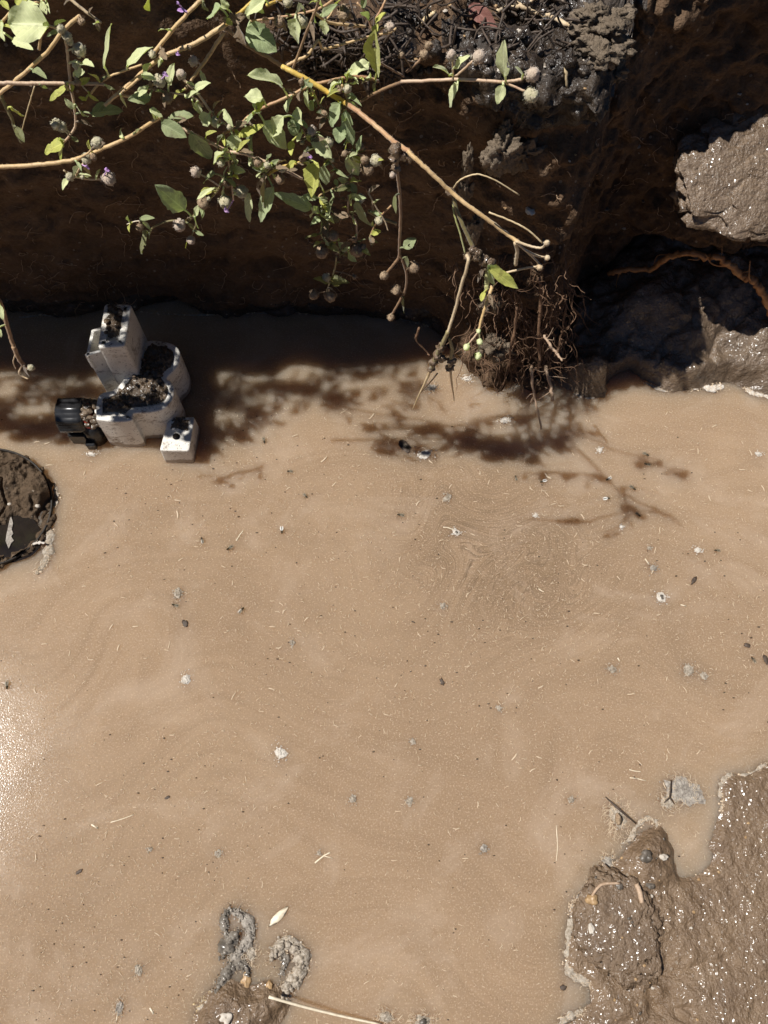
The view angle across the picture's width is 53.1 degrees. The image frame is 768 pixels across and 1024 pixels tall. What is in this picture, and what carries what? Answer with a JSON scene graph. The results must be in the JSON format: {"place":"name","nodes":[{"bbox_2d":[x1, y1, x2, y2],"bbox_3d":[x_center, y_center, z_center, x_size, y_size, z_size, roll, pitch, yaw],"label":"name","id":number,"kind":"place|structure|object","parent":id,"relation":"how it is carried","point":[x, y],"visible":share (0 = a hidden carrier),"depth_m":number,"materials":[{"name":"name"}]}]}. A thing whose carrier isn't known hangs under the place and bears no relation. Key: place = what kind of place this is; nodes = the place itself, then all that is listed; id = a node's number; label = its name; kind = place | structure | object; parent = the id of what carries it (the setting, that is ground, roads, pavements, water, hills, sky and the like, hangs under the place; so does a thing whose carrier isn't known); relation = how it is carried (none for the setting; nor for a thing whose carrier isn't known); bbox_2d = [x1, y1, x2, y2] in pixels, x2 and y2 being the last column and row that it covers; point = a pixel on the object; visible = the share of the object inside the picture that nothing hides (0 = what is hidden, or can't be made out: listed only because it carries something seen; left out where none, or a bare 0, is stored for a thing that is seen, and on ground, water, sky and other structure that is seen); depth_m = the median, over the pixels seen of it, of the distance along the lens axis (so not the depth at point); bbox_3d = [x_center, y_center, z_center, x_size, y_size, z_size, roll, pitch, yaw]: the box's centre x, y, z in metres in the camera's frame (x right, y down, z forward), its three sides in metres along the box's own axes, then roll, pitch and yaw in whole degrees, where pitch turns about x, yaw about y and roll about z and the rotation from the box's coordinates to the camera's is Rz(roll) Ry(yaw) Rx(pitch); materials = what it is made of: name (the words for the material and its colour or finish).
{"place":"outdoors","nodes":[
{"label":"outdoors","id":0,"kind":"place"},
{"bbox_2d":[0,299,767,1023],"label":"water","id":1,"kind":"structure","parent":0,"point":[362,369],"depth_m":0.75,"materials":[{"name":"liquid"}]},
{"bbox_2d":[0,448,56,568],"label":"clod","id":2,"kind":"object","parent":1,"relation":"in","point":[26,497],"visible":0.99,"depth_m":0.78,"materials":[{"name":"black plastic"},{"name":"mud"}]},
{"bbox_2d":[6,517,13,547],"bbox_3d":[-0.376,0.019,0.775,0.008,0.001,0.037,1,69,-2],"label":"leaf fragment","id":3,"kind":"object","parent":2,"relation":"in","point":[9,539],"visible":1,"depth_m":0.77,"materials":[{"name":"grey plant"}]},
{"bbox_2d":[28,527,54,580],"bbox_3d":[-0.341,0.037,0.773,0.023,0.002,0.067,6,69,0],"label":"scum line","id":4,"kind":"object","parent":1,"relation":"on","point":[48,550],"visible":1,"depth_m":0.77,"materials":[{"name":"liquid"}]},
{"bbox_2d":[52,480,61,507],"bbox_3d":[-0.338,-0.017,0.793,0.012,0.002,0.035,-11,70,-6],"label":"scum line","id":5,"kind":"object","parent":1,"relation":"on","point":[56,494],"visible":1,"depth_m":0.79,"materials":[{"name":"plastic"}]},
{"bbox_2d":[111,990,127,1022],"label":"froth","id":6,"kind":"object","parent":1,"relation":"on","point":[119,1008],"visible":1,"depth_m":0.64,"materials":[{"name":"liquid"}]},
{"bbox_2d":[54,304,199,462],"bbox_3d":[-0.264,-0.125,0.787,0.137,0.141,0.120,1,69,-2],"label":"irrigation valve","id":7,"kind":"object","parent":1,"relation":"in","point":[146,385],"visible":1,"depth_m":0.78,"materials":[{"name":"white plastic"}]},
{"bbox_2d":[132,961,144,981],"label":"scum tuft","id":8,"kind":"object","parent":1,"relation":"on","point":[138,970],"visible":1,"depth_m":0.65,"materials":[{"name":"liquid"}]},
{"bbox_2d":[163,586,187,600],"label":"scum tuft","id":9,"kind":"object","parent":1,"relation":"on","point":[178,592],"visible":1,"depth_m":0.76,"materials":[{"name":"liquid"}]},
{"bbox_2d":[179,669,194,686],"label":"scum tuft","id":10,"kind":"object","parent":1,"relation":"on","point":[186,679],"visible":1,"depth_m":0.73,"materials":[{"name":"liquid"}]},
{"bbox_2d":[192,989,213,1017],"bbox_3d":[-0.150,0.410,0.639,0.018,0.003,0.033,31,71,9],"label":"froth","id":11,"kind":"object","parent":1,"relation":"on","point":[201,1005],"visible":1,"depth_m":0.64,"materials":[{"name":"liquid"}]},
{"bbox_2d":[218,906,233,938],"bbox_3d":[-0.137,0.352,0.661,0.014,0.004,0.028,1,69,-2],"label":"froth","id":12,"kind":"object","parent":1,"relation":"on","point":[224,925],"visible":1,"depth_m":0.66,"materials":[{"name":"liquid"}]},
{"bbox_2d":[213,924,242,963],"bbox_3d":[-0.129,0.369,0.654,0.025,0.007,0.032,22,70,6],"label":"froth","id":13,"kind":"object","parent":1,"relation":"on","point":[227,945],"visible":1,"depth_m":0.65,"materials":[{"name":"liquid"}]},
{"bbox_2d":[210,958,253,993],"bbox_3d":[-0.128,0.392,0.646,0.025,0.005,0.038,41,73,12],"label":"froth","id":14,"kind":"object","parent":1,"relation":"on","point":[228,971],"visible":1,"depth_m":0.65,"materials":[{"name":"liquid"}]},
{"bbox_2d":[191,979,290,1023],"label":"mud mound","id":15,"kind":"object","parent":1,"relation":"in","point":[242,1004],"visible":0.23,"depth_m":0.64,"materials":[{"name":"soil"}]},
{"bbox_2d":[219,1012,232,1023],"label":"pebble","id":16,"kind":"object","parent":15,"relation":"on","point":[226,1018],"visible":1,"depth_m":0.63,"materials":[{"name":"stone"}]},
{"bbox_2d":[240,972,251,987],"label":"pebble","id":17,"kind":"object","parent":15,"relation":"on","point":[245,980],"visible":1,"depth_m":0.65,"materials":[{"name":"beige stone"}]},
{"bbox_2d":[225,902,257,959],"bbox_3d":[-0.123,0.359,0.659,0.029,0.005,0.046,1,69,-2],"label":"froth","id":18,"kind":"object","parent":1,"relation":"on","point":[246,920],"visible":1,"depth_m":0.66,"materials":[{"name":"grey liquid"}]},
{"bbox_2d":[223,944,254,970],"bbox_3d":[-0.124,0.378,0.652,0.028,0.004,0.021,1,69,-2],"label":"froth","id":19,"kind":"object","parent":18,"relation":"on","point":[231,957],"visible":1,"depth_m":0.65,"materials":[{"name":"liquid"}]},
{"bbox_2d":[241,939,261,967],"bbox_3d":[-0.114,0.375,0.654,0.019,0.003,0.024,1,69,-2],"label":"froth","id":20,"kind":"object","parent":1,"relation":"on","point":[252,953],"visible":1,"depth_m":0.65,"materials":[{"name":"liquid"}]},
{"bbox_2d":[269,906,288,926],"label":"dry leaf","id":21,"kind":"object","parent":1,"relation":"on","point":[278,916],"visible":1,"depth_m":0.66,"materials":[{"name":"plant"}]},
{"bbox_2d":[271,740,288,766],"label":"scum tuft","id":22,"kind":"object","parent":1,"relation":"on","point":[280,753],"visible":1,"depth_m":0.71,"materials":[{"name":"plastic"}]},
{"bbox_2d":[276,952,290,977],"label":"froth","id":23,"kind":"object","parent":1,"relation":"on","point":[285,959],"visible":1,"depth_m":0.65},
{"bbox_2d":[263,929,315,999],"bbox_3d":[-0.083,0.384,0.651,0.047,0.006,0.046,-37,75,-15],"label":"froth","id":24,"kind":"object","parent":1,"relation":"on","point":[297,949],"visible":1,"depth_m":0.65,"materials":[{"name":"liquid"}]},
{"bbox_2d":[268,995,380,1023],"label":"straw stalk","id":25,"kind":"object","parent":1,"relation":"on","point":[314,1009],"visible":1,"depth_m":0.63,"materials":[{"name":"plant"}]},
{"bbox_2d":[0,396,767,1023],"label":"floating chaff","id":26,"kind":"object","parent":1,"relation":"on","point":[342,704],"visible":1,"depth_m":0.74,"materials":[{"name":"plant"}]},
{"bbox_2d":[1,408,767,1020],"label":"dark specks","id":27,"kind":"object","parent":1,"relation":"on","point":[327,702],"visible":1,"depth_m":0.74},
{"bbox_2d":[372,1005,403,1023],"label":"froth","id":28,"kind":"object","parent":1,"relation":"on","point":[386,1017],"visible":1,"depth_m":0.64,"materials":[{"name":"liquid"}]},
{"bbox_2d":[398,440,411,452],"bbox_3d":[0.022,-0.071,0.830,0.010,0.001,0.018,-40,76,-16],"label":"dark flake","id":29,"kind":"object","parent":1,"relation":"on","point":[402,443],"visible":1,"depth_m":0.83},
{"bbox_2d":[406,1007,438,1023],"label":"froth","id":30,"kind":"object","parent":1,"relation":"on","point":[420,1018],"visible":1,"depth_m":0.64,"materials":[{"name":"liquid"}]},
{"bbox_2d":[414,447,436,459],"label":"scum tuft","id":31,"kind":"object","parent":1,"relation":"on","point":[425,454],"visible":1,"depth_m":0.83,"materials":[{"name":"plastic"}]},
{"bbox_2d":[420,382,442,393],"bbox_3d":[0.053,-0.139,0.857,0.022,0.002,0.024,39,73,12],"label":"scum patch","id":32,"kind":"object","parent":1,"relation":"on","point":[429,387],"visible":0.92,"depth_m":0.86,"materials":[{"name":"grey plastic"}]},
{"bbox_2d":[493,414,514,425],"bbox_3d":[0.133,-0.101,0.846,0.026,0.003,0.014,1,69,-2],"label":"scum patch","id":33,"kind":"object","parent":1,"relation":"on","point":[504,420],"visible":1,"depth_m":0.85,"materials":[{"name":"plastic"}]},
{"bbox_2d":[557,1007,586,1023],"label":"scum line","id":34,"kind":"object","parent":1,"relation":"on","point":[570,1015],"visible":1,"depth_m":0.65,"materials":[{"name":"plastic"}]},
{"bbox_2d":[561,918,593,995],"bbox_3d":[0.169,0.376,0.667,0.031,0.002,0.074,7,69,0],"label":"scum line","id":35,"kind":"object","parent":1,"relation":"on","point":[569,971],"visible":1,"depth_m":0.66,"materials":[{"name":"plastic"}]},
{"bbox_2d":[599,851,617,866],"bbox_3d":[0.202,0.316,0.691,0.020,0.003,0.024,1,69,-2],"label":"scum patch","id":36,"kind":"object","parent":1,"relation":"on","point":[608,861],"visible":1,"depth_m":0.69,"materials":[{"name":"liquid"}]},
{"bbox_2d":[605,663,619,675],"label":"scum tuft","id":37,"kind":"object","parent":1,"relation":"on","point":[611,669],"visible":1,"depth_m":0.75,"materials":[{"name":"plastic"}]},
{"bbox_2d":[601,792,636,846],"bbox_3d":[0.216,0.281,0.705,0.037,0.003,0.048,1,69,-2],"label":"scum patch","id":38,"kind":"object","parent":1,"relation":"on","point":[613,811],"visible":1,"depth_m":0.70,"materials":[{"name":"liquid"}]},
{"bbox_2d":[605,797,636,823],"bbox_3d":[0.217,0.273,0.704,0.034,0.005,0.003,40,73,12],"label":"stick","id":39,"kind":"object","parent":38,"relation":"on","point":[620,810],"visible":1,"depth_m":0.70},
{"bbox_2d":[620,815,661,848],"bbox_3d":[0.232,0.289,0.703,0.046,0.002,0.019,-22,72,-10],"label":"scum line","id":40,"kind":"object","parent":1,"relation":"on","point":[633,834],"visible":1,"depth_m":0.70,"materials":[{"name":"liquid"}]},
{"bbox_2d":[652,591,669,604],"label":"scum tuft","id":41,"kind":"object","parent":1,"relation":"on","point":[661,596],"visible":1,"depth_m":0.78,"materials":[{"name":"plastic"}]},
{"bbox_2d":[655,791,680,816],"bbox_3d":[0.261,0.270,0.711,0.025,0.002,0.024,-17,71,-9],"label":"scum patch","id":42,"kind":"object","parent":1,"relation":"on","point":[669,803],"visible":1,"depth_m":0.71,"materials":[{"name":"liquid"}]},
{"bbox_2d":[650,770,711,813],"bbox_3d":[0.276,0.260,0.715,0.059,0.003,0.038,1,69,-2],"label":"scum patch","id":43,"kind":"object","parent":1,"relation":"on","point":[684,790],"visible":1,"depth_m":0.71,"materials":[{"name":"liquid"}]},
{"bbox_2d":[677,661,698,682],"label":"scum tuft","id":44,"kind":"object","parent":1,"relation":"on","point":[688,670],"visible":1,"depth_m":0.76,"materials":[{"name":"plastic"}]},
{"bbox_2d":[691,382,729,392],"bbox_3d":[0.366,-0.143,0.873,0.055,0.002,0.017,1,69,-2],"label":"scum line","id":45,"kind":"object","parent":1,"relation":"on","point":[714,388],"visible":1,"depth_m":0.87,"materials":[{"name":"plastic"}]},
{"bbox_2d":[718,762,767,813],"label":"scum line","id":46,"kind":"object","parent":1,"relation":"on","point":[729,775],"visible":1,"depth_m":0.72,"materials":[{"name":"liquid"}]},
{"bbox_2d":[742,387,767,398],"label":"scum line","id":47,"kind":"object","parent":1,"relation":"on","point":[751,392],"visible":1,"depth_m":0.87,"materials":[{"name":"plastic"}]},
{"bbox_2d":[0,0,767,366],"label":"soil bank","id":48,"kind":"structure","parent":0,"point":[692,66],"depth_m":0.65,"materials":[{"name":"soil"}]},
{"bbox_2d":[0,0,122,159],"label":"trailing plant","id":49,"kind":"object","parent":48,"relation":"attached to","point":[28,23],"visible":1,"depth_m":0.44,"materials":[{"name":"green plant"}]},
{"bbox_2d":[0,86,34,143],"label":"trailing plant","id":50,"kind":"object","parent":49,"relation":"hanging from","point":[19,133],"visible":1,"depth_m":0.50,"materials":[{"name":"green plant"}]},
{"bbox_2d":[0,23,151,100],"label":"trailing plant","id":51,"kind":"object","parent":49,"relation":"attached to","point":[137,54],"visible":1,"depth_m":0.45,"materials":[{"name":"green plant"}]},
{"bbox_2d":[245,0,433,76],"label":"trailing plant","id":52,"kind":"object","parent":48,"relation":"attached to","point":[259,37],"visible":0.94,"depth_m":0.45,"materials":[{"name":"green plant"}]},
{"bbox_2d":[222,29,380,166],"bbox_3d":[-0.051,-0.243,0.460,0.098,0.091,0.029,-5,70,-4],"label":"trailing plant","id":53,"kind":"object","parent":52,"relation":"attached to","point":[254,95],"visible":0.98,"depth_m":0.46,"materials":[{"name":"green plant"}]},
{"bbox_2d":[0,107,318,221],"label":"trailing plant","id":54,"kind":"object","parent":53,"relation":"attached to","point":[199,144],"visible":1,"depth_m":0.48,"materials":[{"name":"green plant"}]},
{"bbox_2d":[0,299,35,378],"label":"trailing plant","id":55,"kind":"object","parent":54,"relation":"hanging from","point":[4,316],"visible":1,"depth_m":0.59,"materials":[{"name":"green plant"}]},
{"bbox_2d":[126,166,235,253],"bbox_3d":[-0.136,-0.198,0.515,0.079,0.076,0.028,-5,70,-5],"label":"trailing plant","id":56,"kind":"object","parent":54,"relation":"hanging from","point":[173,200],"visible":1,"depth_m":0.51,"materials":[{"name":"green plant"}]},
{"bbox_2d":[103,0,292,133],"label":"trailing plant","id":57,"kind":"object","parent":53,"relation":"attached to","point":[140,95],"visible":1,"depth_m":0.44,"materials":[{"name":"green plant"}]},
{"bbox_2d":[281,64,549,272],"bbox_3d":[0.017,-0.200,0.456,0.192,0.061,0.030,32,71,9],"label":"trailing plant","id":58,"kind":"object","parent":53,"relation":"attached to","point":[452,193],"visible":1,"depth_m":0.44,"materials":[{"name":"plant"}]},
{"bbox_2d":[271,79,396,303],"bbox_3d":[-0.030,-0.206,0.534,0.091,0.193,0.049,-9,70,-6],"label":"trailing plant","id":59,"kind":"object","parent":58,"relation":"hanging from","point":[321,145],"visible":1,"depth_m":0.50,"materials":[{"name":"green plant"}]},
{"bbox_2d":[380,142,419,321],"bbox_3d":[0.011,-0.175,0.499,0.025,0.160,0.020,-19,71,-9],"label":"trailing plant","id":60,"kind":"object","parent":58,"relation":"hanging from","point":[395,151],"visible":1,"depth_m":0.50,"materials":[{"name":"green plant"}]},
{"bbox_2d":[412,197,495,409],"bbox_3d":[0.047,-0.128,0.522,0.035,0.183,0.047,13,69,2],"label":"trailing plant","id":61,"kind":"object","parent":58,"relation":"hanging from","point":[474,253],"visible":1,"depth_m":0.48,"materials":[{"name":"plant"}]},
{"bbox_2d":[463,264,517,359],"bbox_3d":[0.067,-0.125,0.483,0.026,0.064,0.040,11,69,2],"label":"trailing plant","id":62,"kind":"object","parent":61,"relation":"hanging from","point":[498,273],"visible":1,"depth_m":0.47,"materials":[{"name":"green plant"}]},
{"bbox_2d":[355,40,539,106],"bbox_3d":[0.028,-0.231,0.423,0.112,0.084,0.025,25,70,7],"label":"trailing plant","id":63,"kind":"object","parent":53,"relation":"attached to","point":[530,94],"visible":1,"depth_m":0.40,"materials":[{"name":"green plant"}]},
{"bbox_2d":[0,71,742,313],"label":"root hairs","id":64,"kind":"object","parent":48,"relation":"attached to","point":[222,99],"visible":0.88,"depth_m":0.71},
{"bbox_2d":[414,327,429,355],"bbox_3d":[0.037,-0.164,0.742,0.017,0.037,0.009,1,69,-2],"label":"root strand","id":65,"kind":"object","parent":48,"relation":"attached to","point":[415,337],"visible":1,"depth_m":0.74,"materials":[{"name":"brown plant"}]},
{"bbox_2d":[254,0,596,96],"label":"dead litter","id":66,"kind":"object","parent":48,"relation":"on","point":[333,62],"visible":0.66,"depth_m":0.51,"materials":[{"name":"plant"}]},
{"bbox_2d":[421,10,436,25],"bbox_3d":[0.030,-0.338,0.526,0.012,0.008,0.008,1,69,-2],"label":"straw piece","id":67,"kind":"object","parent":48,"relation":"on","point":[431,15],"visible":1,"depth_m":0.52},
{"bbox_2d":[457,177,474,203],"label":"soil clod","id":68,"kind":"object","parent":48,"relation":"attached to","point":[465,190],"visible":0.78,"depth_m":0.60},
{"bbox_2d":[461,142,473,181],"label":"soil clod","id":69,"kind":"object","parent":48,"relation":"attached to","point":[467,163],"visible":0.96,"depth_m":0.57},
{"bbox_2d":[465,209,484,245],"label":"soil clod","id":70,"kind":"object","parent":48,"relation":"attached to","point":[474,226],"visible":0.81,"depth_m":0.64,"materials":[{"name":"soil"}]},
{"bbox_2d":[468,2,496,26],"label":"fallen leaf","id":71,"kind":"object","parent":48,"relation":"on","point":[481,14],"visible":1,"depth_m":0.53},
{"bbox_2d":[476,291,506,316],"bbox_3d":[0.104,-0.201,0.740,0.030,0.034,0.022,1,69,-2],"label":"soil clod","id":72,"kind":"object","parent":48,"relation":"attached to","point":[495,309],"visible":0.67,"depth_m":0.74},
{"bbox_2d":[392,0,590,80],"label":"wet crumbs","id":73,"kind":"object","parent":48,"relation":"on","point":[507,35],"visible":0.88,"depth_m":0.52,"materials":[{"name":"soil"}]},
{"bbox_2d":[478,125,523,177],"bbox_3d":[0.087,-0.269,0.574,0.033,0.045,0.023,1,69,-2],"label":"soil clod","id":74,"kind":"object","parent":48,"relation":"attached to","point":[500,155],"visible":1,"depth_m":0.57,"materials":[{"name":"soil"}]},
{"bbox_2d":[460,347,559,392],"bbox_3d":[0.140,-0.165,0.885,0.130,0.129,0.080,1,69,-2],"label":"soil clod","id":75,"kind":"object","parent":48,"relation":"attached to","point":[542,384],"visible":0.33,"depth_m":0.85,"materials":[{"name":"soil"}]},
{"bbox_2d":[446,254,599,398],"bbox_3d":[0.142,-0.182,0.768,0.171,0.214,0.091,1,69,-2],"label":"root tangle","id":76,"kind":"object","parent":48,"relation":"hanging from","point":[527,322],"visible":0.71,"depth_m":0.77,"materials":[{"name":"brown plant"}]},
{"bbox_2d":[476,330,516,363],"bbox_3d":[0.112,-0.167,0.780,0.038,0.038,0.029,-14,71,-8],"label":"soil clod","id":77,"kind":"object","parent":76,"relation":"attached to","point":[488,349],"visible":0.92,"depth_m":0.77,"materials":[{"name":"soil"}]},
{"bbox_2d":[505,306,520,366],"bbox_3d":[0.125,-0.169,0.746,0.013,0.075,0.028,1,69,-2],"label":"root strand","id":78,"kind":"object","parent":76,"relation":"hanging from","point":[514,329],"visible":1,"depth_m":0.74,"materials":[{"name":"brown plant"}]},
{"bbox_2d":[526,365,541,429],"bbox_3d":[0.153,-0.118,0.803,0.018,0.059,0.051,-22,72,-10],"label":"root strand","id":79,"kind":"object","parent":76,"relation":"hanging from","point":[532,382],"visible":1,"depth_m":0.80},
{"bbox_2d":[537,364,567,401],"bbox_3d":[0.166,-0.134,0.791,0.034,0.027,0.026,32,71,9],"label":"root strand","id":80,"kind":"object","parent":76,"relation":"attached to","point":[551,392],"visible":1,"depth_m":0.79},
{"bbox_2d":[543,331,566,360],"bbox_3d":[0.152,-0.148,0.700,0.015,0.020,0.030,-20,71,-10],"label":"root strand","id":81,"kind":"object","parent":76,"relation":"attached to","point":[551,347],"visible":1,"depth_m":0.70},
{"bbox_2d":[555,306,568,355],"bbox_3d":[0.179,-0.177,0.760,0.011,0.047,0.032,4,69,-1],"label":"root strand","id":82,"kind":"object","parent":76,"relation":"attached to","point":[563,321],"visible":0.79,"depth_m":0.76,"materials":[{"name":"brown plant"}]},
{"bbox_2d":[511,136,547,174],"bbox_3d":[0.109,-0.277,0.594,0.032,0.040,0.021,1,69,-2],"label":"soil clod","id":83,"kind":"object","parent":48,"relation":"attached to","point":[530,147],"visible":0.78,"depth_m":0.58,"materials":[{"name":"soil"}]},
{"bbox_2d":[533,276,543,373],"bbox_3d":[0.150,-0.178,0.748,0.009,0.112,0.045,-26,73,-12],"label":"root strand","id":84,"kind":"object","parent":48,"relation":"hanging from","point":[538,349],"visible":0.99,"depth_m":0.74,"materials":[{"name":"brown plant"}]},
{"bbox_2d":[510,3,568,26],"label":"woody stem","id":85,"kind":"object","parent":48,"relation":"on","point":[531,11],"visible":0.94,"depth_m":0.55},
{"bbox_2d":[567,21,590,37],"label":"soil clod","id":86,"kind":"object","parent":48,"relation":"on","point":[575,30],"visible":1,"depth_m":0.53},
{"bbox_2d":[572,306,594,335],"bbox_3d":[0.220,-0.210,0.845,0.040,0.052,0.005,1,69,-2],"label":"root strand","id":87,"kind":"object","parent":48,"relation":"attached to","point":[581,317],"visible":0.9,"depth_m":0.84,"materials":[{"name":"brown plant"}]},
{"bbox_2d":[571,32,598,55],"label":"soil clod","id":88,"kind":"object","parent":48,"relation":"on","point":[580,43],"visible":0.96,"depth_m":0.53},
{"bbox_2d":[569,0,611,27],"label":"soil clod","id":89,"kind":"object","parent":48,"relation":"on","point":[594,12],"visible":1,"depth_m":0.53,"materials":[{"name":"soil"}]},
{"bbox_2d":[586,35,625,70],"bbox_3d":[0.150,-0.309,0.520,0.028,0.017,0.023,1,69,-2],"label":"soil clod","id":90,"kind":"object","parent":48,"relation":"on","point":[604,54],"visible":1,"depth_m":0.52,"materials":[{"name":"soil"}]},
{"bbox_2d":[589,12,631,44],"bbox_3d":[0.153,-0.333,0.528,0.029,0.017,0.024,27,70,8],"label":"soil clod","id":91,"kind":"object","parent":48,"relation":"on","point":[611,27],"visible":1,"depth_m":0.52,"materials":[{"name":"soil"}]},
{"bbox_2d":[613,62,630,83],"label":"soil clod","id":92,"kind":"object","parent":48,"relation":"on","point":[621,71],"visible":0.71,"depth_m":0.54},
{"bbox_2d":[611,34,636,62],"bbox_3d":[0.165,-0.322,0.534,0.024,0.019,0.021,-20,71,-10],"label":"soil clod","id":93,"kind":"object","parent":48,"relation":"on","point":[626,42],"visible":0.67,"depth_m":0.53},
{"bbox_2d":[611,3,637,20],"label":"soil clod","id":94,"kind":"object","parent":48,"relation":"on","point":[628,11],"visible":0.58,"depth_m":0.55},
{"bbox_2d":[607,249,767,316],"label":"orange root","id":95,"kind":"object","parent":48,"relation":"attached to","point":[758,286],"visible":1,"depth_m":0.80,"materials":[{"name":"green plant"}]},
{"bbox_2d":[669,105,767,241],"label":"muddy rock","id":96,"kind":"object","parent":48,"relation":"on","point":[721,172],"visible":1,"depth_m":0.70,"materials":[{"name":"stone"}]},
{"bbox_2d":[741,240,767,248],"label":"soil clod","id":97,"kind":"object","parent":48,"relation":"on","point":[755,242],"visible":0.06,"depth_m":0.79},
{"bbox_2d":[555,234,767,397],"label":"mud slump","id":98,"kind":"object","parent":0,"point":[683,323],"visible":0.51,"depth_m":0.86,"materials":[{"name":"soil"}]},
{"bbox_2d":[565,765,767,1023],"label":"mud shore","id":99,"kind":"structure","parent":0,"point":[727,934],"depth_m":0.67,"materials":[{"name":"soil"}]},
{"bbox_2d":[571,863,664,990],"bbox_3d":[0.204,0.362,0.672,0.083,0.024,0.090,19,70,5],"label":"mud lump","id":100,"kind":"object","parent":99,"relation":"on","point":[606,949],"visible":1,"depth_m":0.66,"materials":[{"name":"soil"}]},
{"bbox_2d":[585,894,597,905],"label":"pebble","id":101,"kind":"object","parent":100,"relation":"on","point":[590,899],"visible":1,"depth_m":0.67,"materials":[{"name":"beige stone"}]},
{"bbox_2d":[591,882,619,895],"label":"root strand","id":102,"kind":"object","parent":100,"relation":"on","point":[601,885],"visible":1,"depth_m":0.67},
{"bbox_2d":[634,883,644,902],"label":"root strand","id":103,"kind":"object","parent":100,"relation":"on","point":[639,892],"visible":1,"depth_m":0.67},
{"bbox_2d":[639,849,652,862],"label":"pebble","id":104,"kind":"object","parent":99,"relation":"on","point":[646,856],"visible":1,"depth_m":0.68,"materials":[{"name":"grey stone"}]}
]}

